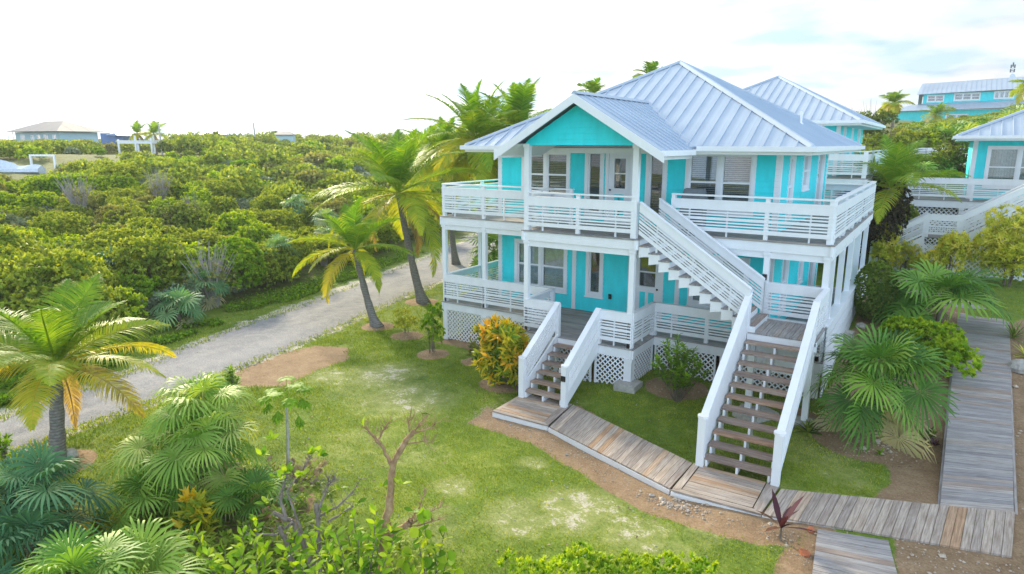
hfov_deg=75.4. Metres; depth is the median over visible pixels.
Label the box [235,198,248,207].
scrub bush
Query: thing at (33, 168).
covered boat
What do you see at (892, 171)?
palm tree
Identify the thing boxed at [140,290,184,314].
scrub bush
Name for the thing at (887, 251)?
variegated bush
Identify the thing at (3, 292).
scrub bush
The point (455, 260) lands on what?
palm tree
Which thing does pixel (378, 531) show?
seagrape shrub
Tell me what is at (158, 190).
scrub bush
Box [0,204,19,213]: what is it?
scrub bush
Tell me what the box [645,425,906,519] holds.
gravel
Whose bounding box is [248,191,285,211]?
scrub bush
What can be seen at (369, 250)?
scrub bush
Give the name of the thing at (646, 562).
hedge
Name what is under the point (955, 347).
shrub
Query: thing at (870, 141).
shrub
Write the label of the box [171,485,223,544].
croton shrub
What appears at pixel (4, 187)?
scrub bush
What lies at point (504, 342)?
croton shrub
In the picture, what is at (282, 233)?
scrub bush
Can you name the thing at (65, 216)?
scrub bush
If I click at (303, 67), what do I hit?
sky
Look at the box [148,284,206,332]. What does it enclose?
fan palm
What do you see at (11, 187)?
scrub bush
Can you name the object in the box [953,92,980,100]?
window
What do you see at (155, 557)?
fan palm
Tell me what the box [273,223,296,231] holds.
scrub bush
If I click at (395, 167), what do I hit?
palm tree
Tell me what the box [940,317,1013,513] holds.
boardwalk
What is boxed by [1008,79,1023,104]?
palm tree
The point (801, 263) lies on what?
window
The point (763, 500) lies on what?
boardwalk
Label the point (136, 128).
palm tree
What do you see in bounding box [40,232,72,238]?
scrub bush
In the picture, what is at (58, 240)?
scrub bush
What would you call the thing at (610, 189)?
door
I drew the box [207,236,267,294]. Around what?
round bush
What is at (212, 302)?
fan palm
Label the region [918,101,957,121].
palm tree
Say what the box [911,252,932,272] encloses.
variegated bush
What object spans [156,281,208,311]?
scrub bush
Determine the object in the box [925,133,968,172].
shrub
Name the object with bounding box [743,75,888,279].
guest house
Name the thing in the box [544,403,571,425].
boardwalk
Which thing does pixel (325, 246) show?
scrub bush
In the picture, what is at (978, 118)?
thatch palm
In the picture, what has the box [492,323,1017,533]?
boardwalk
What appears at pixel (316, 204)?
scrub bush
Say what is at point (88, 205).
scrub bush
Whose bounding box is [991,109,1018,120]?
thatch palm
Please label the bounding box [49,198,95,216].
scrub bush
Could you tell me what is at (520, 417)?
boardwalk
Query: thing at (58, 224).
scrub bush
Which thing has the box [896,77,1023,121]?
hilltop house
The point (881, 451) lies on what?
bedding plant
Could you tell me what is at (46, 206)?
scrub bush
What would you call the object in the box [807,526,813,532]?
red stone
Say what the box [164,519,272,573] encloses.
seagrape shrub
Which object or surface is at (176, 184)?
scrub bush
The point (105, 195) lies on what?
scrub bush
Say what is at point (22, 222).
scrub bush
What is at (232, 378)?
oleander
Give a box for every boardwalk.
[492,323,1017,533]
[493,409,547,426]
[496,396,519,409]
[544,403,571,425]
[550,405,691,489]
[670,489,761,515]
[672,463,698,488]
[682,466,765,507]
[753,482,779,511]
[763,489,1014,557]
[812,529,896,573]
[877,279,971,303]
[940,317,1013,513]
[945,304,1008,322]
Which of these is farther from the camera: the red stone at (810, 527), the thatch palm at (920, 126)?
the thatch palm at (920, 126)
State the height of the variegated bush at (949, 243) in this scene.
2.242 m
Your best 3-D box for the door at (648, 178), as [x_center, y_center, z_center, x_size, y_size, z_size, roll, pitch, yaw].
[4.284,-3.012,19.651,0.700,2.114,0.190,8,14,32]
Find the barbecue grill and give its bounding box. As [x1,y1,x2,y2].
[679,188,707,229]
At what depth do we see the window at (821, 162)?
23.55 m
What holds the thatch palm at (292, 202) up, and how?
on the ground at (522, 518)
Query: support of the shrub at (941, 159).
on the ground at (522, 518)
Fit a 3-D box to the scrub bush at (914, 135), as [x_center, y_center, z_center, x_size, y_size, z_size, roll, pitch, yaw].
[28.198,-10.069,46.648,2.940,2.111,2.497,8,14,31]
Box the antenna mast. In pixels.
[1010,62,1015,77]
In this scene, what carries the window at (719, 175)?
in the beach house at (616, 261)
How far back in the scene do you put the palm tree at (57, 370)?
13.88 m
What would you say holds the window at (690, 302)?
in the beach house at (616, 261)
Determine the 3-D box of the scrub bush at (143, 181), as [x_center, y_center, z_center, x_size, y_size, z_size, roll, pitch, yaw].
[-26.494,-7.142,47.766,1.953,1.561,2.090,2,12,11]
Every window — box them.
[514,238,567,293]
[521,153,570,192]
[583,153,604,216]
[584,252,603,298]
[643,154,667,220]
[684,154,756,215]
[686,255,749,311]
[778,260,789,317]
[784,155,796,221]
[797,261,803,284]
[801,155,811,191]
[807,262,815,285]
[814,154,825,203]
[839,126,846,169]
[849,128,853,153]
[854,129,860,168]
[926,95,943,102]
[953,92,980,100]
[981,146,1023,188]
[993,90,1013,98]
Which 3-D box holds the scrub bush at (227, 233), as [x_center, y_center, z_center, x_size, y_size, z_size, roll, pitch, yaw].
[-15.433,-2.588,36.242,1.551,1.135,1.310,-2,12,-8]
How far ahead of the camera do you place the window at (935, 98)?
97.83 m
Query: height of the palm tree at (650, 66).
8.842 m
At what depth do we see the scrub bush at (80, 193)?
38.01 m
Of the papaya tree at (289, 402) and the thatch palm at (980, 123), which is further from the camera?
the thatch palm at (980, 123)
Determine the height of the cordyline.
0.775 m
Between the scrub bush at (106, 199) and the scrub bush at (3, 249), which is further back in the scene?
the scrub bush at (106, 199)
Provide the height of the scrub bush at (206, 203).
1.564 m
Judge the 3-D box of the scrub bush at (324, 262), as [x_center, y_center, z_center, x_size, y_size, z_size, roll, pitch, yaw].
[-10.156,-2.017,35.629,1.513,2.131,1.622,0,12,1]
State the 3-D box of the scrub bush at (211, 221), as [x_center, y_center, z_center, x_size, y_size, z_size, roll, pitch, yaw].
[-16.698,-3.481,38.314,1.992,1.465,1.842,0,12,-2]
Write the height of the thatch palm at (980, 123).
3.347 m
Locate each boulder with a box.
[67,448,78,459]
[1007,359,1023,373]
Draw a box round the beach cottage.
[100,130,133,147]
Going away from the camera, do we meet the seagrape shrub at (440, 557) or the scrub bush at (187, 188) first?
the seagrape shrub at (440, 557)
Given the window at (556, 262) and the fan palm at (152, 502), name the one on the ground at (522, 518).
the fan palm at (152, 502)
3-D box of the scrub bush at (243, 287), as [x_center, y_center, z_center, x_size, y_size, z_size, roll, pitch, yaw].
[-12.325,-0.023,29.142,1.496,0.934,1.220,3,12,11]
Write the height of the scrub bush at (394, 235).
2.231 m
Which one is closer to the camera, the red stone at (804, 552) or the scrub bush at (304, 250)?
the red stone at (804, 552)
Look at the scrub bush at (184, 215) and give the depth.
36.99 m
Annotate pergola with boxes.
[117,135,162,153]
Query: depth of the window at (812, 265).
24.50 m
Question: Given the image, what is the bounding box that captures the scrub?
[0,130,495,232]
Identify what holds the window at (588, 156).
in the beach house at (616, 261)
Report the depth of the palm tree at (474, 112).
30.50 m
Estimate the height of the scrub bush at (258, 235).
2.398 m
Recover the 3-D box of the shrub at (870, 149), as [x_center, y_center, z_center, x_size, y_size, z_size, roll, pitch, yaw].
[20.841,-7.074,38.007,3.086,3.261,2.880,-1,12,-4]
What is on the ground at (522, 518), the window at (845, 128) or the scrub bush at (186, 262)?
the scrub bush at (186, 262)
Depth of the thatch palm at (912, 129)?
49.51 m
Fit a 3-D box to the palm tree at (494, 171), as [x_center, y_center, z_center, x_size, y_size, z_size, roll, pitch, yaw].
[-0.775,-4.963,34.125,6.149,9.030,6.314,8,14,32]
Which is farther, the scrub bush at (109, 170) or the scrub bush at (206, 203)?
the scrub bush at (109, 170)
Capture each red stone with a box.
[799,548,810,556]
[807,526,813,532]
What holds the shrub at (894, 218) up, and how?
on the ground at (522, 518)
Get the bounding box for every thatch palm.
[279,193,310,213]
[308,208,340,236]
[313,226,341,258]
[885,127,910,137]
[898,126,924,131]
[899,124,920,130]
[911,123,929,130]
[919,124,941,133]
[921,122,958,151]
[923,125,968,151]
[935,121,979,154]
[948,119,973,124]
[965,119,992,125]
[970,115,994,121]
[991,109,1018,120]
[1000,104,1023,110]
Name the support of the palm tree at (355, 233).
on the ground at (522, 518)
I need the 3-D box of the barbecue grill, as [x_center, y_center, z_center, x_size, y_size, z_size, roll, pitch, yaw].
[5.077,-2.165,18.546,0.680,1.160,0.550,6,14,27]
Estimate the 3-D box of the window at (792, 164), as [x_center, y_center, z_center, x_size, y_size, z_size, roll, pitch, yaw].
[7.941,-2.856,19.004,0.190,1.875,0.840,8,14,32]
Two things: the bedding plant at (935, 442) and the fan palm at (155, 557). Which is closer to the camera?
the fan palm at (155, 557)
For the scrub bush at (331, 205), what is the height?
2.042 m
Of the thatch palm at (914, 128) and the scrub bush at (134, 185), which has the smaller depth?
the scrub bush at (134, 185)
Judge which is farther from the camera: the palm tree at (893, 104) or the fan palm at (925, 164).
the palm tree at (893, 104)
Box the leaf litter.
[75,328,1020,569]
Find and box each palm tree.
[0,273,177,465]
[120,120,151,150]
[138,120,168,153]
[287,198,418,328]
[306,122,479,304]
[385,116,492,264]
[404,79,537,277]
[435,104,521,207]
[444,76,552,166]
[576,77,605,92]
[631,60,662,78]
[827,134,970,271]
[878,90,914,127]
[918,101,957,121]
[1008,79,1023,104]
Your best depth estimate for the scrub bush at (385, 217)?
42.81 m
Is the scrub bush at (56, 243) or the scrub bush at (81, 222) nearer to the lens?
the scrub bush at (56, 243)
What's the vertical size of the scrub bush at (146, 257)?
2.904 m
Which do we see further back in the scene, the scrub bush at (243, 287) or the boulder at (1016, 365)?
the scrub bush at (243, 287)
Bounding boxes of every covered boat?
[0,160,46,173]
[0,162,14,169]
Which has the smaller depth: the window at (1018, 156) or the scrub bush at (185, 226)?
the window at (1018, 156)
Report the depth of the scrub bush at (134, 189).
42.90 m
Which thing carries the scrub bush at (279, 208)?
on the ground at (522, 518)
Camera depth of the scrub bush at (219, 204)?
41.34 m
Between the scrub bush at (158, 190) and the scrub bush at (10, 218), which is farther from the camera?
the scrub bush at (158, 190)
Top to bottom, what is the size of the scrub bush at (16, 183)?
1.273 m
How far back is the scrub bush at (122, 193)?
41.63 m
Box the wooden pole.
[158,125,162,154]
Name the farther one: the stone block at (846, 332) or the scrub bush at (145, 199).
the scrub bush at (145, 199)
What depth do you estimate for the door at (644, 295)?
20.38 m
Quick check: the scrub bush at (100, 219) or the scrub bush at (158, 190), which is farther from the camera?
the scrub bush at (158, 190)
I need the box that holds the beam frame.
[29,154,55,167]
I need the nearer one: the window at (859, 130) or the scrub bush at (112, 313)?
the scrub bush at (112, 313)
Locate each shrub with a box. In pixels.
[0,431,17,464]
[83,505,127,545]
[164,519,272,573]
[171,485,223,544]
[264,455,333,486]
[273,503,406,573]
[392,306,418,332]
[396,506,463,573]
[420,301,445,352]
[467,337,480,360]
[469,312,530,389]
[844,175,913,224]
[848,196,910,242]
[854,259,898,321]
[856,101,899,136]
[859,134,889,168]
[860,205,904,260]
[861,120,914,152]
[868,203,919,240]
[877,315,984,378]
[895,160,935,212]
[906,141,953,177]
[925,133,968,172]
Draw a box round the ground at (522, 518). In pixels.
[0,120,1023,573]
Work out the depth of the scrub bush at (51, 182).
42.53 m
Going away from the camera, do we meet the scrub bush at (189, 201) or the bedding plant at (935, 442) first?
the bedding plant at (935, 442)
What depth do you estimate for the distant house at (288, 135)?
118.43 m
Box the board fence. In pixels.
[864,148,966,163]
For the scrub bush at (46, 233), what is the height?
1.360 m
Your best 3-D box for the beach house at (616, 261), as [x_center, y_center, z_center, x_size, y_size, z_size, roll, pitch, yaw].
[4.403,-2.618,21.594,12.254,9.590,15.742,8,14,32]
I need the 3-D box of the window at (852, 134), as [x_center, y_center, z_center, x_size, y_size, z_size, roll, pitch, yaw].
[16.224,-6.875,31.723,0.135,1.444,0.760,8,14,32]
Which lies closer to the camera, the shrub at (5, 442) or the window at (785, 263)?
the shrub at (5, 442)
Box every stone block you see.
[732,405,778,422]
[843,330,854,343]
[856,322,865,328]
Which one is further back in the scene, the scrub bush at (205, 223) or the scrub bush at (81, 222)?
the scrub bush at (205, 223)
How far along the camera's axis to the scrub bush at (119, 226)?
32.19 m
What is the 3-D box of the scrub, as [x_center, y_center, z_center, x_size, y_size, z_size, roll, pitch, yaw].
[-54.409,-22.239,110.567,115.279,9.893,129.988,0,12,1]
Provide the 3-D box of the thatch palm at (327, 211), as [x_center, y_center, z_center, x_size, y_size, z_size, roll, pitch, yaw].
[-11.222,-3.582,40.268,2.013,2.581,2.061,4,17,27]
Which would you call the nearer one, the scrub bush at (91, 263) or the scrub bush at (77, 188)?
the scrub bush at (91, 263)
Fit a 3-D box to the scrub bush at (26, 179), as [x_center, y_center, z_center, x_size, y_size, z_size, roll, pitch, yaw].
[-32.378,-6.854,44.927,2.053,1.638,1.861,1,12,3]
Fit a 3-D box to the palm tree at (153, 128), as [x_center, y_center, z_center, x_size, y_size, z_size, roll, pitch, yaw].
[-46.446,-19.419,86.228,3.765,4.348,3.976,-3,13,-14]
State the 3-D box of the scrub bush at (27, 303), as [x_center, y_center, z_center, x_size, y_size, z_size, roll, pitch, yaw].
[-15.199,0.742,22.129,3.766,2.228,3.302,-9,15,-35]
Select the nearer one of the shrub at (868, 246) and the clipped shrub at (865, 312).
the clipped shrub at (865, 312)
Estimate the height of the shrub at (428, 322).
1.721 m
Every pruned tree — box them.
[245,429,370,573]
[361,405,449,571]
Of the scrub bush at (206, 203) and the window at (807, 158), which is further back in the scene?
the scrub bush at (206, 203)
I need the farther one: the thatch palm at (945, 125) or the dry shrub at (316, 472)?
the thatch palm at (945, 125)
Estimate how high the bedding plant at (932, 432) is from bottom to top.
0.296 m
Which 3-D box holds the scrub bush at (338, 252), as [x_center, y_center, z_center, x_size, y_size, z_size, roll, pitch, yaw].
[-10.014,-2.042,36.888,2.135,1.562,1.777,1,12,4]
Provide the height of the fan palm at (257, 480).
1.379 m
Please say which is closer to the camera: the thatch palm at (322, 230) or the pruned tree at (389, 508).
the pruned tree at (389, 508)
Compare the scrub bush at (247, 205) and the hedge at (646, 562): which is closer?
the hedge at (646, 562)
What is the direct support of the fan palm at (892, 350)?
on the ground at (522, 518)
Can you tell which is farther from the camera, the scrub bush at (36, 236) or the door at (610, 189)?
the scrub bush at (36, 236)
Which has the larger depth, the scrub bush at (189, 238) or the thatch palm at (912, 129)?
the thatch palm at (912, 129)
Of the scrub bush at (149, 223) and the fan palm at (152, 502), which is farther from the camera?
the scrub bush at (149, 223)
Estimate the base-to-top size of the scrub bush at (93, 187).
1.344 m
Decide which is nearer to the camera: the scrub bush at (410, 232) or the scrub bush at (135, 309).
the scrub bush at (135, 309)
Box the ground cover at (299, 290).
[0,246,424,405]
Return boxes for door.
[604,153,632,222]
[634,249,663,321]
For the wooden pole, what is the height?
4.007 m
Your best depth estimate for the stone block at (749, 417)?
15.99 m
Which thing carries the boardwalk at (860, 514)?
on the ground at (522, 518)
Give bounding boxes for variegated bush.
[869,220,903,270]
[893,238,922,269]
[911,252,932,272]
[919,229,978,278]
[966,203,1023,286]
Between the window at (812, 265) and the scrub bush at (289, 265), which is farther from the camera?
the scrub bush at (289, 265)
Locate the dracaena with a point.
(1013, 332)
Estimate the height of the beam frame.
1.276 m
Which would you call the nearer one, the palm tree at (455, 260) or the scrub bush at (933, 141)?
the palm tree at (455, 260)
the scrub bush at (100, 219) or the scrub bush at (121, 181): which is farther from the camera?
the scrub bush at (121, 181)
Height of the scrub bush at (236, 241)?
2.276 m
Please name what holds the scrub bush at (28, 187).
on the ground at (522, 518)
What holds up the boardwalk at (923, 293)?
on the ground at (522, 518)
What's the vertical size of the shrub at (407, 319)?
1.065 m
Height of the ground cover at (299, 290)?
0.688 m
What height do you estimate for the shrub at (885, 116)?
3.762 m
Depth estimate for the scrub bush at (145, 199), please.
40.27 m
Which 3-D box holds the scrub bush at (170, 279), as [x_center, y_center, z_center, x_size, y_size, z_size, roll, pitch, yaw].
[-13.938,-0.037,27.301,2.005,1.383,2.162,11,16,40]
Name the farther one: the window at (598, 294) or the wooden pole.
the wooden pole
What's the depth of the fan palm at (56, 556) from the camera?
8.68 m
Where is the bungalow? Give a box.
[6,121,104,142]
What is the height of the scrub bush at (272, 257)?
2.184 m
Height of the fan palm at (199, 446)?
3.415 m
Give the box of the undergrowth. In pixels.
[1,460,437,573]
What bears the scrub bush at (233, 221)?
on the ground at (522, 518)
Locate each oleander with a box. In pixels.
[219,365,241,400]
[650,333,710,401]
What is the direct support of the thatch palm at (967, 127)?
on the ground at (522, 518)
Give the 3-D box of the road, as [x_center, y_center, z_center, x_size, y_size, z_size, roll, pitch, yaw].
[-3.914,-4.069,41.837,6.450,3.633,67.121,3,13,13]
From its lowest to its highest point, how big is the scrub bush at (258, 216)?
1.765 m
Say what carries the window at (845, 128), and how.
in the guest house at (791, 96)
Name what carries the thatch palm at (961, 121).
on the ground at (522, 518)
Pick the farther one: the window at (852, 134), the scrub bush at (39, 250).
the window at (852, 134)
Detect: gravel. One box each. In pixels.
[34,264,428,446]
[79,299,960,540]
[263,354,759,559]
[464,404,813,564]
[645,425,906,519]
[857,319,1023,573]
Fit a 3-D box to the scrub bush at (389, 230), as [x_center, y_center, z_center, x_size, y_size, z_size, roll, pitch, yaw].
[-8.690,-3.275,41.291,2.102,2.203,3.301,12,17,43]
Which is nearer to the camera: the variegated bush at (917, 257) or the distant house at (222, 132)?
the variegated bush at (917, 257)
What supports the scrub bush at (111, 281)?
on the ground at (522, 518)
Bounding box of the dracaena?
[998,322,1023,342]
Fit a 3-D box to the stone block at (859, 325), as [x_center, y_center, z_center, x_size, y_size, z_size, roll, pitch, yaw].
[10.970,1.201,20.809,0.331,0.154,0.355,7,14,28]
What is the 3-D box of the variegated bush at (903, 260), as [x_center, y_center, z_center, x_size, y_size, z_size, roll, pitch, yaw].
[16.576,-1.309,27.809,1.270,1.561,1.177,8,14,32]
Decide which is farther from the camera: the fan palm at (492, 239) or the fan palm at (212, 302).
the fan palm at (492, 239)
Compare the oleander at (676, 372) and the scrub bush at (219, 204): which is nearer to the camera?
the oleander at (676, 372)
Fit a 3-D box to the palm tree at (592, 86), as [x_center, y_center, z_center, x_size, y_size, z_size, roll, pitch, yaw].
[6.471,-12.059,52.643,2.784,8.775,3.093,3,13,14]
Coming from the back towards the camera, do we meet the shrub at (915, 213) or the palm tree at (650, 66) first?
the palm tree at (650, 66)
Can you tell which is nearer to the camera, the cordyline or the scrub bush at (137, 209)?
the cordyline
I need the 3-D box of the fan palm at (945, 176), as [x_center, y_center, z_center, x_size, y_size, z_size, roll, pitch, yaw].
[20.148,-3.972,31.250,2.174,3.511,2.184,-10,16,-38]
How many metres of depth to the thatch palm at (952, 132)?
45.30 m
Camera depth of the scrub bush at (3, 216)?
33.27 m
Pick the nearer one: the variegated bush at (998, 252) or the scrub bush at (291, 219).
the variegated bush at (998, 252)
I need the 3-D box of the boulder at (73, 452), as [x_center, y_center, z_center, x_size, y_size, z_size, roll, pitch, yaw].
[-9.537,3.590,14.307,0.293,0.210,0.366,-6,14,-27]
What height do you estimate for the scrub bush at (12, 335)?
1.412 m
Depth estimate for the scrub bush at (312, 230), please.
37.80 m
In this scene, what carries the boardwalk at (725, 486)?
on the ground at (522, 518)
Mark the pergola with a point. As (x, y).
(152, 141)
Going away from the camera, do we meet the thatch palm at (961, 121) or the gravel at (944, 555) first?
the gravel at (944, 555)
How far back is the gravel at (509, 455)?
13.78 m
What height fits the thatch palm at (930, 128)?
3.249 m
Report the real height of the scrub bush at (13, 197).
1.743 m
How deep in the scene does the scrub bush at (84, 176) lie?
46.98 m
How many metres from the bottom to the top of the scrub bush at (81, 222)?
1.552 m
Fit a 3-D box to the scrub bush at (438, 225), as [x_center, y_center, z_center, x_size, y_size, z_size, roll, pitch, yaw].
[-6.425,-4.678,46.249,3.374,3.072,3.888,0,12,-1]
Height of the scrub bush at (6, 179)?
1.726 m
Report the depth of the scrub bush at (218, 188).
46.77 m
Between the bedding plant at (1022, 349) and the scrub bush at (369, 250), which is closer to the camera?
the bedding plant at (1022, 349)
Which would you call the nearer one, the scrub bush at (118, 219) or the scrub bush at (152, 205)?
the scrub bush at (118, 219)
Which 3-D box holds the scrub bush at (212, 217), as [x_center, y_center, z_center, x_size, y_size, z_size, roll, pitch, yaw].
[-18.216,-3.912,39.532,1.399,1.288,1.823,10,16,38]
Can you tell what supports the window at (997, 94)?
in the hilltop house at (981, 96)
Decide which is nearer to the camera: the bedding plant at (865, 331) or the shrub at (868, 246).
the bedding plant at (865, 331)
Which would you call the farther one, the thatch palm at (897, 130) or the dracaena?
the thatch palm at (897, 130)
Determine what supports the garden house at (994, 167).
on the ground at (522, 518)
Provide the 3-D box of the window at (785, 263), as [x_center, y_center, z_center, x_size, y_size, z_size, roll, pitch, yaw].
[8.100,-0.124,19.854,0.190,1.894,1.060,8,14,32]
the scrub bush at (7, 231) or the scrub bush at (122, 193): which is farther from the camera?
the scrub bush at (122, 193)
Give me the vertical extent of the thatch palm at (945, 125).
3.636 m
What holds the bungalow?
on the ground at (522, 518)
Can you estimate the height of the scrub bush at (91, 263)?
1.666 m
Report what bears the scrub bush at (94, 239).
on the ground at (522, 518)
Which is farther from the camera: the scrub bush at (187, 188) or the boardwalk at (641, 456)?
the scrub bush at (187, 188)
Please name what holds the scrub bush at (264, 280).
on the ground at (522, 518)
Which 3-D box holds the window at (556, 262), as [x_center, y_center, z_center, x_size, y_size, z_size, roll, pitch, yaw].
[0.978,-0.723,22.336,2.090,1.694,0.190,8,14,32]
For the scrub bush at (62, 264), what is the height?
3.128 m
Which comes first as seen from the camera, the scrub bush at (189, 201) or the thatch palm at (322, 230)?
the thatch palm at (322, 230)
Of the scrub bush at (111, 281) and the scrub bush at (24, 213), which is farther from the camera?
the scrub bush at (24, 213)
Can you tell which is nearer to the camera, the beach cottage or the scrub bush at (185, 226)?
the scrub bush at (185, 226)
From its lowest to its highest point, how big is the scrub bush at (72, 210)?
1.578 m
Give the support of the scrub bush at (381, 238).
on the ground at (522, 518)
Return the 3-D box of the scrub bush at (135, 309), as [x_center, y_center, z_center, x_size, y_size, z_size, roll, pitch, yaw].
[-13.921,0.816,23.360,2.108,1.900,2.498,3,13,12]
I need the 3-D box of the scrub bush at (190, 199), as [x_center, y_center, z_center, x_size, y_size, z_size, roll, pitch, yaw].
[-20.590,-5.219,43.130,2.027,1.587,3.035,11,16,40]
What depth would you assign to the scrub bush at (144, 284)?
25.48 m
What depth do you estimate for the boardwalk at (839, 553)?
10.79 m
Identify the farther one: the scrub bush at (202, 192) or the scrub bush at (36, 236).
the scrub bush at (202, 192)
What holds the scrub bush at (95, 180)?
on the ground at (522, 518)
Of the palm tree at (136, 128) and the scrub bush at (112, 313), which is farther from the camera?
the palm tree at (136, 128)
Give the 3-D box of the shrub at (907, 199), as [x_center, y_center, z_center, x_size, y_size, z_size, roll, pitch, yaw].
[16.014,-3.819,29.014,2.746,2.424,2.355,10,16,38]
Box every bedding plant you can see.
[794,419,822,437]
[860,325,876,336]
[875,447,887,455]
[917,426,937,441]
[929,438,942,445]
[1012,344,1023,356]
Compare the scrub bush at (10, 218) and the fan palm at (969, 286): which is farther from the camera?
the scrub bush at (10, 218)
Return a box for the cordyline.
[756,489,819,540]
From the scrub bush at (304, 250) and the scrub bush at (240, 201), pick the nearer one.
the scrub bush at (304, 250)
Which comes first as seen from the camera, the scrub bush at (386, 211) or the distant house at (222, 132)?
the scrub bush at (386, 211)
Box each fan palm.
[0,439,124,573]
[12,522,153,573]
[85,457,205,537]
[86,513,223,573]
[93,371,273,533]
[94,245,131,266]
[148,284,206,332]
[185,267,232,310]
[205,466,309,525]
[263,233,301,281]
[464,233,497,279]
[800,323,959,463]
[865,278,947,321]
[866,258,1022,343]
[905,160,939,189]
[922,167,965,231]
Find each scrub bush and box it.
[0,181,20,194]
[0,182,8,191]
[0,191,21,208]
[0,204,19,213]
[0,211,19,224]
[0,213,8,224]
[0,218,42,262]
[0,238,113,313]
[0,244,29,296]
[0,274,116,330]
[0,283,22,311]
[0,325,39,363]
[1,171,15,182]
[5,216,34,229]
[8,179,24,192]
[10,189,69,210]
[10,226,58,245]
[12,205,51,221]
[15,242,72,255]
[17,174,59,195]
[18,175,43,188]
[20,246,74,259]
[27,211,89,237]
[36,173,86,196]
[36,207,79,226]
[37,205,57,216]
[38,281,128,339]
[39,228,61,237]
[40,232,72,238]
[48,233,89,248]
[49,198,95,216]
[51,172,101,211]
[56,210,94,236]
[61,203,89,218]
[66,184,92,200]
[69,195,98,213]
[71,173,97,181]
[71,222,154,254]
[73,256,108,277]
[81,183,99,190]
[82,269,120,292]
[84,173,110,191]
[87,190,119,209]
[89,209,109,231]
[90,160,148,183]
[93,226,189,280]
[93,285,148,332]
[95,196,142,228]
[99,172,141,190]
[100,209,145,234]
[104,195,134,212]
[105,187,146,198]
[106,202,148,217]
[106,216,141,232]
[107,196,145,209]
[107,271,164,300]
[124,186,142,196]
[124,216,178,243]
[126,184,144,192]
[127,189,159,212]
[138,178,154,185]
[140,175,184,198]
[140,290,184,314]
[141,167,173,201]
[145,196,183,216]
[148,199,210,228]
[153,268,187,291]
[154,241,227,280]
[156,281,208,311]
[167,226,228,252]
[169,185,196,201]
[174,219,205,235]
[178,273,218,296]
[179,237,240,307]
[180,187,216,201]
[180,196,210,203]
[181,192,201,211]
[192,212,220,220]
[193,218,211,230]
[194,177,247,200]
[194,200,213,213]
[207,214,235,227]
[208,195,238,216]
[211,208,263,234]
[217,223,252,248]
[221,230,234,235]
[221,277,247,293]
[226,244,283,287]
[227,265,278,288]
[228,208,264,220]
[233,218,280,249]
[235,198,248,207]
[238,197,257,213]
[247,240,298,269]
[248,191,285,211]
[252,208,276,226]
[253,253,301,285]
[255,188,281,200]
[262,228,318,271]
[263,207,305,229]
[263,230,291,238]
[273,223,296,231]
[277,205,301,219]
[297,204,323,226]
[297,225,325,236]
[302,232,342,261]
[309,201,320,208]
[309,230,336,265]
[315,197,343,216]
[329,238,349,259]
[338,232,379,259]
[361,219,396,242]
[365,214,399,232]
[367,202,409,217]
[371,222,385,243]
[372,218,402,243]
[395,220,414,234]
[407,200,441,238]
[895,129,933,147]
[916,130,951,151]
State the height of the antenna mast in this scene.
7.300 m
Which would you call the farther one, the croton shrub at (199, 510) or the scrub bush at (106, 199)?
the scrub bush at (106, 199)
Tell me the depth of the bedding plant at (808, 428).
15.35 m
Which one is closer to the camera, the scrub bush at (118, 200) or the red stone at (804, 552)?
the red stone at (804, 552)
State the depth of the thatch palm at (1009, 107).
60.06 m
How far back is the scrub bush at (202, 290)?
27.00 m
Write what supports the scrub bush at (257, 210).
on the ground at (522, 518)
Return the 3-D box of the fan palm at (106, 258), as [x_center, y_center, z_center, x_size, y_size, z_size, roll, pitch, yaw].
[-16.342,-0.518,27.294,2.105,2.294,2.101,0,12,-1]
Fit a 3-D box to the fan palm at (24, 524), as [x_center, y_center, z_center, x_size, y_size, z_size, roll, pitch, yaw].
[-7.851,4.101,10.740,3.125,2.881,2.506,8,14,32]
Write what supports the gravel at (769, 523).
on the ground at (522, 518)
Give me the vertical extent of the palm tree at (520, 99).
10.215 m
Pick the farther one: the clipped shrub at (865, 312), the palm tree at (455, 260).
the palm tree at (455, 260)
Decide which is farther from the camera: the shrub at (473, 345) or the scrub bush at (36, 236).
the scrub bush at (36, 236)
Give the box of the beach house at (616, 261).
[440,60,876,486]
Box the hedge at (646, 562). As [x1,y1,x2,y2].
[496,540,719,573]
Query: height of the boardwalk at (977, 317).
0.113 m
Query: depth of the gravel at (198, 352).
20.62 m
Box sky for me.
[0,0,1023,139]
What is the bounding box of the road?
[0,234,497,452]
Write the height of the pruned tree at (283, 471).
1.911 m
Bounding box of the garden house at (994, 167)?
[868,109,1023,280]
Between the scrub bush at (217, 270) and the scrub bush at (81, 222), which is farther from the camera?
the scrub bush at (81, 222)
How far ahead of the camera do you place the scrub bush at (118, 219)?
33.69 m
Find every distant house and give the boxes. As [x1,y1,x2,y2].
[199,130,231,137]
[275,131,295,143]
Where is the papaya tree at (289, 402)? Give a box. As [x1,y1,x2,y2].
[256,376,312,477]
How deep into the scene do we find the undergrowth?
10.93 m

